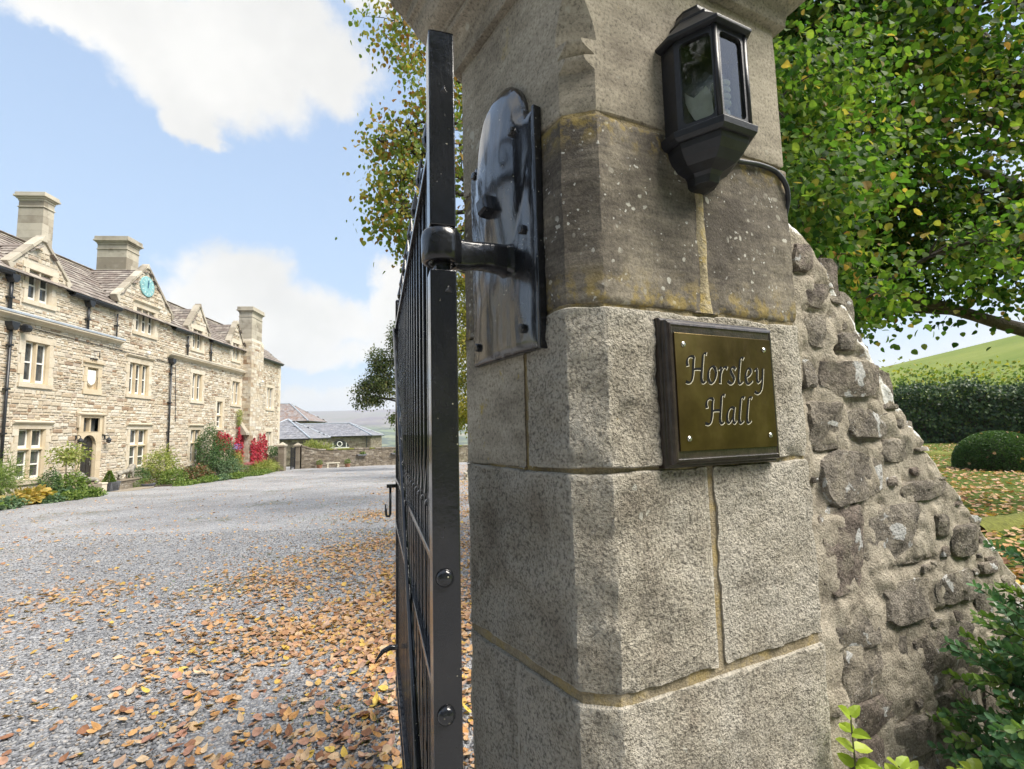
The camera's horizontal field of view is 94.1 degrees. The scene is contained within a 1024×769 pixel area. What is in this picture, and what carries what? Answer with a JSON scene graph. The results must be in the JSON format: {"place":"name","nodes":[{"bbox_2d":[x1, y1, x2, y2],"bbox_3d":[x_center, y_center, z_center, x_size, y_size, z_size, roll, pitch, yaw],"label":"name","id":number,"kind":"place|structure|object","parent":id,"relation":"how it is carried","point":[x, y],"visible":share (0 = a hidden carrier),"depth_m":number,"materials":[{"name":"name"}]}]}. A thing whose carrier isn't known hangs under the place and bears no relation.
{"place":"outdoors","nodes":[
{"label":"outdoors","id":0,"kind":"place"},
{"bbox_2d":[0,462,473,768],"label":"gravel court","id":1,"kind":"object","parent":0,"point":[333,487],"visible":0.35,"depth_m":6.44,"materials":[{"name":"gravel"}]},
{"bbox_2d":[0,495,31,509],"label":"ground plant","id":2,"kind":"object","parent":1,"relation":"on","point":[19,503],"visible":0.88,"depth_m":15.23,"materials":[{"name":"green plant"}]},
{"bbox_2d":[38,493,67,503],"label":"ground plant","id":3,"kind":"object","parent":1,"relation":"on","point":[54,499],"visible":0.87,"depth_m":16.76,"materials":[{"name":"green plant"}]},
{"bbox_2d":[60,488,91,500],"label":"edging plant","id":4,"kind":"object","parent":1,"relation":"on","point":[74,494],"visible":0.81,"depth_m":17.60,"materials":[{"name":"green plant"}]},
{"bbox_2d":[77,724,89,733],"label":"fallen leaf","id":5,"kind":"object","parent":1,"relation":"on","point":[82,729],"visible":1,"depth_m":2.79,"materials":[{"name":"plant"}]},
{"bbox_2d":[75,483,102,490],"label":"stone plinth","id":6,"kind":"structure","parent":1,"relation":"on","point":[96,484],"depth_m":20.77,"materials":[{"name":"stone"}]},
{"bbox_2d":[75,472,99,484],"bbox_3d":[-18.214,4.014,20.472,0.411,0.546,1.231,-1,-6,-4],"label":"lion statue","id":7,"kind":"object","parent":6,"relation":"on","point":[93,479],"visible":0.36,"depth_m":20.60,"materials":[{"name":"stone"}]},
{"bbox_2d":[79,487,106,497],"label":"edging plant","id":8,"kind":"object","parent":1,"relation":"on","point":[97,491],"visible":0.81,"depth_m":18.70,"materials":[{"name":"green plant"}]},
{"bbox_2d":[107,481,120,491],"bbox_3d":[-18.347,4.643,21.698,0.623,0.420,0.623,-1,-6,-4],"label":"square planter","id":9,"kind":"object","parent":1,"relation":"on","point":[112,486],"visible":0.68,"depth_m":21.61,"materials":[{"name":"black metal"}]},
{"bbox_2d":[101,470,116,481],"bbox_3d":[-18.359,4.207,21.734,0.588,0.601,0.610,-1,-6,-4],"label":"conifer","id":10,"kind":"object","parent":9,"relation":"in","point":[109,478],"visible":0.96,"depth_m":21.70,"materials":[{"name":"green plant"}]},
{"bbox_2d":[117,477,141,489],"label":"stone plinth","id":11,"kind":"structure","parent":1,"relation":"on","point":[126,483],"depth_m":23.02,"materials":[{"name":"stone"}]},
{"bbox_2d":[116,464,135,479],"bbox_3d":[-18.721,4.226,23.117,0.310,0.694,1.239,-1,-6,-4],"label":"lion statue","id":12,"kind":"object","parent":11,"relation":"on","point":[130,468],"visible":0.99,"depth_m":23.26,"materials":[{"name":"stone"}]},
{"bbox_2d":[111,486,153,491],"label":"paving slab","id":13,"kind":"structure","parent":1,"relation":"on","point":[136,488],"depth_m":22.18,"materials":[{"name":"stone"}]},
{"bbox_2d":[135,755,148,761],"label":"fallen leaf","id":14,"kind":"object","parent":1,"relation":"on","point":[142,758],"visible":1,"depth_m":2.51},
{"bbox_2d":[140,480,155,486],"bbox_3d":[-18.013,4.907,23.593,0.647,0.364,0.591,-1,-6,-4],"label":"bowl planter","id":15,"kind":"object","parent":1,"relation":"on","point":[149,483],"visible":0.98,"depth_m":23.51,"materials":[{"name":"grey stone"}]},
{"bbox_2d":[170,479,201,486],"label":"ground plant","id":16,"kind":"object","parent":1,"relation":"on","point":[187,482],"visible":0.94,"depth_m":24.63,"materials":[{"name":"green plant"}]},
{"bbox_2d":[188,721,197,730],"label":"fallen leaf","id":17,"kind":"object","parent":1,"relation":"on","point":[193,726],"visible":1,"depth_m":2.81,"materials":[{"name":"plant"}]},
{"bbox_2d":[140,472,246,486],"bbox_3d":[-18.986,6.303,32.249,2.800,0.901,17.300,-1,-6,-4],"label":"flower bed","id":18,"kind":"object","parent":1,"relation":"on","point":[160,485],"visible":0.04,"depth_m":24.25,"materials":[{"name":"soil"}]},
{"bbox_2d":[125,465,152,482],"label":"hydrangea","id":19,"kind":"object","parent":18,"relation":"on","point":[143,471],"visible":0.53,"depth_m":24.09,"materials":[{"name":"green plant"}]},
{"bbox_2d":[139,443,183,482],"bbox_3d":[-18.939,4.287,25.672,1.738,2.268,2.554,-1,-6,-4],"label":"shrub","id":20,"kind":"object","parent":18,"relation":"on","point":[160,457],"visible":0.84,"depth_m":25.36,"materials":[{"name":"green plant"}]},
{"bbox_2d":[155,466,189,484],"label":"shrub","id":21,"kind":"object","parent":18,"relation":"on","point":[172,477],"visible":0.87,"depth_m":24.95,"materials":[{"name":"green plant"}]},
{"bbox_2d":[175,463,216,480],"bbox_3d":[-18.683,5.189,28.029,1.754,1.159,3.391,-1,-6,-4],"label":"hydrangea","id":22,"kind":"object","parent":18,"relation":"on","point":[197,471],"visible":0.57,"depth_m":27.82,"materials":[{"name":"brown plant"}]},
{"bbox_2d":[193,422,223,475],"bbox_3d":[-19.628,4.259,30.753,1.486,3.685,2.374,-1,-6,-4],"label":"shrub","id":23,"kind":"object","parent":18,"relation":"on","point":[214,461],"visible":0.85,"depth_m":30.52,"materials":[{"name":"green plant"}]},
{"bbox_2d":[207,437,237,474],"bbox_3d":[-19.654,4.929,32.298,1.597,2.704,2.598,-1,-6,-4],"label":"shrub","id":24,"kind":"object","parent":18,"relation":"on","point":[227,451],"visible":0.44,"depth_m":32.16,"materials":[{"name":"green plant"}]},
{"bbox_2d":[215,458,246,474],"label":"shrub","id":25,"kind":"object","parent":18,"relation":"on","point":[236,466],"visible":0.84,"depth_m":31.59,"materials":[{"name":"green plant"}]},
{"bbox_2d":[228,450,245,471],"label":"shrub","id":26,"kind":"object","parent":18,"relation":"on","point":[240,461],"visible":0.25,"depth_m":34.09,"materials":[{"name":"green plant"}]},
{"bbox_2d":[242,462,255,473],"bbox_3d":[-19.322,6.105,34.806,1.012,0.959,1.582,-1,-6,-4],"label":"sedum","id":27,"kind":"object","parent":18,"relation":"on","point":[250,468],"visible":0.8,"depth_m":34.73,"materials":[{"name":"green plant"}]},
{"bbox_2d":[246,458,283,472],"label":"daylily","id":28,"kind":"object","parent":18,"relation":"on","point":[269,463],"visible":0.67,"depth_m":37.39,"materials":[{"name":"green plant"}]},
{"bbox_2d":[261,445,277,458],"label":"shrub","id":29,"kind":"object","parent":18,"relation":"on","point":[271,453],"visible":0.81,"depth_m":39.41,"materials":[{"name":"green plant"}]},
{"bbox_2d":[193,736,203,745],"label":"fallen leaf","id":30,"kind":"object","parent":1,"relation":"on","point":[199,739],"visible":0.88,"depth_m":2.67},
{"bbox_2d":[195,473,220,482],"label":"edging plant","id":31,"kind":"object","parent":1,"relation":"on","point":[210,478],"visible":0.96,"depth_m":26.22,"materials":[{"name":"green plant"}]},
{"bbox_2d":[215,473,233,480],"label":"edging plant","id":32,"kind":"object","parent":1,"relation":"on","point":[223,476],"visible":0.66,"depth_m":27.89,"materials":[{"name":"green plant"}]},
{"bbox_2d":[226,471,244,479],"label":"edging plant","id":33,"kind":"object","parent":1,"relation":"on","point":[238,474],"visible":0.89,"depth_m":29.36,"materials":[{"name":"green plant"}]},
{"bbox_2d":[0,526,473,768],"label":"gravel","id":34,"kind":"structure","parent":1,"relation":"on","point":[95,743],"depth_m":3.53,"materials":[{"name":"gravel"}]},
{"bbox_2d":[183,745,195,755],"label":"fallen leaf","id":35,"kind":"object","parent":34,"relation":"on","point":[187,750],"visible":1,"depth_m":2.58,"materials":[{"name":"plant"}]},
{"bbox_2d":[315,730,326,740],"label":"fallen leaf","id":36,"kind":"object","parent":34,"relation":"on","point":[319,734],"visible":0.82,"depth_m":2.68,"materials":[{"name":"plant"}]},
{"bbox_2d":[328,752,339,759],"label":"fallen leaf","id":37,"kind":"object","parent":34,"relation":"on","point":[331,756],"visible":1,"depth_m":2.48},
{"bbox_2d":[382,744,391,752],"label":"fallen leaf","id":38,"kind":"object","parent":34,"relation":"on","point":[387,747],"visible":0.82,"depth_m":2.53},
{"bbox_2d":[0,464,473,768],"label":"fallen leaves","id":39,"kind":"object","parent":1,"relation":"on","point":[287,629],"visible":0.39,"depth_m":4.29,"materials":[{"name":"orange plant"}]},
{"bbox_2d":[248,468,266,475],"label":"edging plant","id":40,"kind":"object","parent":1,"relation":"on","point":[257,472],"visible":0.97,"depth_m":32.59,"materials":[{"name":"green plant"}]},
{"bbox_2d":[252,727,263,736],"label":"fallen leaf","id":41,"kind":"object","parent":1,"relation":"on","point":[256,731],"visible":1,"depth_m":2.73,"materials":[{"name":"plant"}]},
{"bbox_2d":[277,442,287,470],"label":"court pier","id":42,"kind":"structure","parent":1,"relation":"on","point":[281,453],"depth_m":39.45,"materials":[{"name":"stone"}]},
{"bbox_2d":[290,447,295,469],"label":"side gate","id":43,"kind":"structure","parent":1,"relation":"on","point":[292,455],"depth_m":42.42,"materials":[{"name":"black metal"}]},
{"bbox_2d":[297,737,308,744],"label":"fallen leaf","id":44,"kind":"object","parent":1,"relation":"on","point":[304,741],"visible":1,"depth_m":2.62,"materials":[{"name":"plant"}]},
{"bbox_2d":[300,747,309,760],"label":"fallen leaf","id":45,"kind":"object","parent":1,"relation":"on","point":[305,755],"visible":1,"depth_m":2.48,"materials":[{"name":"plant"}]},
{"bbox_2d":[301,439,335,448],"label":"shrub","id":46,"kind":"object","parent":1,"relation":"on","point":[311,444],"visible":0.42,"depth_m":47.74,"materials":[{"name":"green plant"}]},
{"bbox_2d":[361,727,371,735],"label":"fallen leaf","id":47,"kind":"object","parent":1,"relation":"on","point":[367,731],"visible":1,"depth_m":2.67,"materials":[{"name":"plant"}]},
{"bbox_2d":[347,320,463,430],"bbox_3d":[-7.971,-0.350,36.732,9.144,13.916,4.455,0,-6,-15],"label":"sycamore tree","id":48,"kind":"object","parent":1,"relation":"on","point":[379,384],"visible":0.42,"depth_m":35.88,"materials":[{"name":"green plant"}]},
{"bbox_2d":[457,272,467,437],"bbox_3d":[-1.849,-1.553,26.247,6.258,13.294,5.166,-1,-6,0],"label":"yellow tree","id":49,"kind":"object","parent":1,"relation":"on","point":[462,398],"visible":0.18,"depth_m":25.57,"materials":[{"name":"green plant"}]},
{"bbox_2d":[390,0,833,768],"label":"gate pier","id":50,"kind":"structure","parent":1,"relation":"on","point":[634,606],"depth_m":1.07,"materials":[{"name":"stone"}]},
{"bbox_2d":[421,87,547,367],"bbox_3d":[-0.110,-0.412,1.179,0.263,0.702,0.310,1,-6,-25],"label":"hinge bracket","id":51,"kind":"object","parent":50,"relation":"attached to","point":[501,254],"visible":0.98,"depth_m":1.14,"materials":[{"name":"metal"}]},
{"bbox_2d":[374,29,462,768],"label":"iron gate","id":52,"kind":"structure","parent":51,"relation":"attached to","point":[427,647],"depth_m":1.09,"materials":[{"name":"metal"}]},
{"bbox_2d":[654,317,779,468],"bbox_3d":[0.479,0.019,1.099,0.350,0.327,0.049,1,-6,-25],"label":"nameplate","id":53,"kind":"object","parent":50,"relation":"attached to","point":[716,393],"visible":1,"depth_m":1.06,"materials":[{"name":"gold metal"}]},
{"bbox_2d":[655,5,790,216],"bbox_3d":[0.574,-0.659,1.167,0.454,0.520,0.148,2,-6,-29],"label":"wall lantern","id":54,"kind":"object","parent":50,"relation":"attached to","point":[711,129],"depth_m":1.09,"materials":[{"name":"black metal"}]},
{"bbox_2d":[673,25,716,130],"bbox_3d":[0.415,-0.684,1.070,0.091,0.218,0.009,-5,-7,35],"label":"window frame","id":55,"kind":"structure","parent":54,"relation":"in","point":[677,46],"depth_m":1.08,"materials":[{"name":"black metal"}]},
{"bbox_2d":[717,24,748,122],"bbox_3d":[0.489,-0.686,1.064,0.091,0.218,0.009,1,-6,-25],"label":"window frame","id":56,"kind":"structure","parent":54,"relation":"in","point":[729,34],"depth_m":1.07,"materials":[{"name":"black metal"}]},
{"bbox_2d":[726,44,742,118],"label":"glass pane","id":57,"kind":"structure","parent":54,"relation":"in","point":[733,74],"depth_m":1.13,"materials":[{"name":"glass"}]},
{"bbox_2d":[835,705,882,768],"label":"privet sprig","id":58,"kind":"object","parent":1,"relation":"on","point":[851,712],"visible":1,"depth_m":1.11,"materials":[{"name":"green plant"}]},
{"bbox_2d":[884,756,918,768],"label":"privet sprig","id":59,"kind":"object","parent":1,"relation":"on","point":[900,762],"visible":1,"depth_m":1.10,"materials":[{"name":"green plant"}]},
{"bbox_2d":[946,758,982,768],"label":"privet sprig","id":60,"kind":"object","parent":1,"relation":"on","point":[972,763],"visible":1,"depth_m":1.11,"materials":[{"name":"green plant"}]},
{"bbox_2d":[926,539,1023,768],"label":"box bush","id":61,"kind":"object","parent":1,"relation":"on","point":[999,752],"visible":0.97,"depth_m":1.21,"materials":[{"name":"green plant"}]},
{"bbox_2d":[0,0,1023,410],"label":"sky","id":62,"kind":"structure","parent":0,"point":[211,136],"materials":[{"name":"blue"}]},
{"bbox_2d":[308,335,1023,446],"bbox_3d":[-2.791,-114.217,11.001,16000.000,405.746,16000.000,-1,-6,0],"label":"ground","id":63,"kind":"structure","parent":0,"point":[1010,349],"depth_m":97.56,"materials":[{"name":"plant"}]},
{"bbox_2d":[0,191,284,495],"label":"stone hall","id":64,"kind":"structure","parent":63,"relation":"on","point":[125,355],"depth_m":23.95,"materials":[{"name":"stone"}]},
{"bbox_2d":[9,420,55,485],"bbox_3d":[-19.480,2.731,19.260,0.350,2.544,1.800,-1,-6,-4],"label":"window","id":65,"kind":"structure","parent":64,"relation":"in","point":[31,441],"depth_m":19.33,"materials":[{"name":"stone"}]},
{"bbox_2d":[17,333,55,389],"bbox_3d":[-19.599,-0.911,19.578,0.285,2.120,1.640,-1,-6,-4],"label":"window","id":66,"kind":"structure","parent":64,"relation":"in","point":[37,361],"depth_m":19.58,"materials":[{"name":"stone"}]},
{"bbox_2d":[21,260,58,310],"bbox_3d":[-19.672,-4.063,19.804,0.285,1.700,1.620,-1,-6,-4],"label":"window","id":67,"kind":"structure","parent":64,"relation":"in","point":[36,292],"depth_m":19.80,"materials":[{"name":"stone"}]},
{"bbox_2d":[80,435,91,483],"bbox_3d":[-19.743,3.534,22.027,0.085,2.550,0.848,-1,-6,-4],"label":"door","id":68,"kind":"structure","parent":64,"relation":"in","point":[85,467],"depth_m":22.18,"materials":[{"name":"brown wood"}]},
{"bbox_2d":[125,423,153,471],"bbox_3d":[-19.946,3.333,25.385,0.350,2.544,1.920,-1,-6,-4],"label":"window","id":69,"kind":"structure","parent":64,"relation":"in","point":[137,439],"depth_m":25.40,"materials":[{"name":"stone"}]},
{"bbox_2d":[125,352,155,398],"bbox_3d":[-20.022,-0.414,25.545,0.350,2.294,2.080,-1,-6,-4],"label":"window","id":70,"kind":"structure","parent":64,"relation":"in","point":[138,383],"depth_m":25.66,"materials":[{"name":"stone"}]},
{"bbox_2d":[132,298,160,339],"bbox_3d":[-20.120,-3.535,26.132,0.350,1.884,2.110,-1,-6,-4],"label":"window","id":71,"kind":"structure","parent":64,"relation":"in","point":[143,326],"depth_m":26.21,"materials":[{"name":"stone"}]},
{"bbox_2d":[187,424,204,465],"bbox_3d":[-20.334,3.852,30.519,0.350,2.614,1.650,-1,-6,-4],"label":"window","id":72,"kind":"structure","parent":64,"relation":"in","point":[194,430],"depth_m":30.44,"materials":[{"name":"stone"}]},
{"bbox_2d":[189,369,204,403],"bbox_3d":[-20.453,0.146,30.857,0.285,2.160,1.620,-1,-6,-4],"label":"window","id":73,"kind":"structure","parent":64,"relation":"in","point":[197,379],"depth_m":30.89,"materials":[{"name":"stone"}]},
{"bbox_2d":[190,324,205,353],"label":"window","id":74,"kind":"structure","parent":64,"relation":"in","point":[197,342],"depth_m":31.08,"materials":[{"name":"stone"}]},
{"bbox_2d":[214,397,224,429],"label":"window","id":75,"kind":"structure","parent":64,"relation":"in","point":[220,402],"depth_m":33.71,"materials":[{"name":"stone"}]},
{"bbox_2d":[214,420,232,474],"bbox_3d":[-20.364,4.387,33.655,0.403,4.080,2.352,-1,-6,-4],"label":"creeper","id":76,"kind":"object","parent":64,"relation":"attached to","point":[224,435],"visible":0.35,"depth_m":33.76,"materials":[{"name":"green plant"}]},
{"bbox_2d":[230,377,241,406],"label":"window","id":77,"kind":"structure","parent":64,"relation":"in","point":[236,384],"depth_m":35.91,"materials":[{"name":"stone"}]},
{"bbox_2d":[231,339,241,363],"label":"window","id":78,"kind":"structure","parent":64,"relation":"in","point":[235,353],"depth_m":36.02,"materials":[{"name":"stone"}]},
{"bbox_2d":[233,409,244,470],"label":"creeper","id":79,"kind":"object","parent":64,"relation":"attached to","point":[240,436],"visible":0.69,"depth_m":35.85,"materials":[{"name":"red plant"}]},
{"bbox_2d":[249,424,268,466],"bbox_3d":[-20.047,4.937,37.892,0.397,4.054,3.057,-1,-6,-4],"label":"creeper","id":80,"kind":"object","parent":64,"relation":"attached to","point":[259,447],"visible":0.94,"depth_m":37.78,"materials":[{"name":"red plant"}]},
{"bbox_2d":[265,429,272,454],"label":"window","id":81,"kind":"structure","parent":64,"relation":"in","point":[269,432],"depth_m":41.84,"materials":[{"name":"stone"}]},
{"bbox_2d":[265,384,274,410],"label":"window","id":82,"kind":"structure","parent":64,"relation":"in","point":[270,389],"depth_m":41.80,"materials":[{"name":"stone"}]},
{"bbox_2d":[293,443,301,468],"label":"court pier","id":83,"kind":"structure","parent":63,"relation":"on","point":[298,456],"depth_m":43.16,"materials":[{"name":"stone"}]},
{"bbox_2d":[279,403,326,423],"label":"outbuilding","id":84,"kind":"structure","parent":63,"relation":"on","point":[293,413],"depth_m":84.40,"materials":[{"name":"stone"}]},
{"bbox_2d":[279,419,330,466],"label":"outbuilding","id":85,"kind":"structure","parent":63,"relation":"on","point":[292,432],"depth_m":55.72,"materials":[{"name":"stone"}]},
{"bbox_2d":[302,422,383,447],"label":"outbuilding","id":86,"kind":"structure","parent":63,"relation":"on","point":[347,435],"depth_m":70.24,"materials":[{"name":"stone"}]},
{"bbox_2d":[331,440,348,447],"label":"arched window","id":87,"kind":"structure","parent":86,"relation":"in","point":[339,444],"depth_m":69.10,"materials":[{"name":"white glass"}]},
{"bbox_2d":[301,445,467,468],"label":"court wall","id":88,"kind":"structure","parent":63,"relation":"on","point":[310,457],"depth_m":45.95,"materials":[{"name":"stone"}]},
{"bbox_2d":[335,0,464,285],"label":"turning lime tree","id":89,"kind":"object","parent":63,"relation":"on","point":[405,171],"visible":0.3,"depth_m":12.57,"materials":[{"name":"green plant"}]},
{"bbox_2d":[922,443,1023,584],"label":"lawn","id":90,"kind":"structure","parent":0,"point":[1002,540],"depth_m":9.95,"materials":[{"name":"plant"}]},
{"bbox_2d":[773,0,1023,354],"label":"lime tree","id":91,"kind":"object","parent":90,"relation":"on","point":[817,119],"visible":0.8,"depth_m":4.06,"materials":[{"name":"green plant"}]},
{"bbox_2d":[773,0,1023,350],"bbox_3d":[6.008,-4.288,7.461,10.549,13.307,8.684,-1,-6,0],"label":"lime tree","id":92,"kind":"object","parent":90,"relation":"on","point":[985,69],"visible":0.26,"depth_m":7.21,"materials":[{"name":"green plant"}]},
{"bbox_2d":[788,223,1023,768],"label":"wing wall","id":93,"kind":"structure","parent":90,"relation":"on","point":[904,556],"depth_m":1.35,"materials":[{"name":"stone"}]},
{"bbox_2d":[924,451,951,455],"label":"mossy kerb","id":94,"kind":"structure","parent":90,"relation":"on","point":[935,453],"depth_m":20.23,"materials":[{"name":"plant"}]},
{"bbox_2d":[879,355,1023,398],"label":"hillside scrub","id":95,"kind":"object","parent":90,"relation":"on","point":[931,378],"visible":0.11,"depth_m":39.18,"materials":[{"name":"green plant"}]},
{"bbox_2d":[893,372,1023,442],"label":"ivy hedge","id":96,"kind":"object","parent":90,"relation":"on","point":[945,417],"visible":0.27,"depth_m":28.66,"materials":[{"name":"green plant"}]},
{"bbox_2d":[950,430,1023,471],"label":"topiary dome","id":97,"kind":"structure","parent":90,"relation":"on","point":[996,450],"depth_m":14.56,"materials":[{"name":"green plant"}]},
{"bbox_2d":[979,512,1023,531],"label":"mossy kerb","id":98,"kind":"structure","parent":90,"relation":"on","point":[999,523],"depth_m":6.85,"materials":[{"name":"plant"}]},
{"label":"flower bed","id":99,"kind":"structure","parent":0,"visible":0},
{"bbox_2d":[0,457,26,495],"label":"shrub","id":100,"kind":"object","parent":99,"relation":"on","point":[11,477],"visible":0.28,"depth_m":17.40,"materials":[{"name":"green plant"}]},
{"bbox_2d":[0,447,46,495],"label":"shrub","id":101,"kind":"object","parent":99,"relation":"on","point":[7,469],"visible":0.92,"depth_m":16.37,"materials":[{"name":"green plant"}]},
{"bbox_2d":[0,484,57,504],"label":"hosta","id":102,"kind":"object","parent":99,"relation":"on","point":[39,493],"visible":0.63,"depth_m":16.34,"materials":[{"name":"yellow plant"}]},
{"bbox_2d":[36,466,63,490],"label":"shrub","id":103,"kind":"object","parent":99,"relation":"on","point":[52,475],"visible":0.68,"depth_m":17.89,"materials":[{"name":"green plant"}]},
{"bbox_2d":[40,440,94,482],"bbox_3d":[-18.235,3.435,19.569,1.192,2.278,2.230,-1,-6,-4],"label":"shrub","id":104,"kind":"object","parent":99,"relation":"on","point":[73,455],"visible":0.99,"depth_m":19.51,"materials":[{"name":"green plant"}]},
{"bbox_2d":[54,486,85,497],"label":"hosta","id":105,"kind":"object","parent":99,"relation":"on","point":[62,490],"visible":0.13,"depth_m":17.90,"materials":[{"name":"green plant"}]},
{"bbox_2d":[46,470,97,490],"bbox_3d":[-17.702,3.999,19.129,1.452,1.176,1.703,-1,-6,-4],"label":"shrub","id":106,"kind":"object","parent":99,"relation":"on","point":[79,479],"visible":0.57,"depth_m":19.05,"materials":[{"name":"green plant"}]},
{"label":"fallen leaf","id":107,"kind":"object","parent":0,"visible":0},
{"bbox_2d":[285,723,292,734],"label":"fallen leaf","id":108,"kind":"object","parent":107,"relation":"on","point":[289,729],"visible":1,"depth_m":2.73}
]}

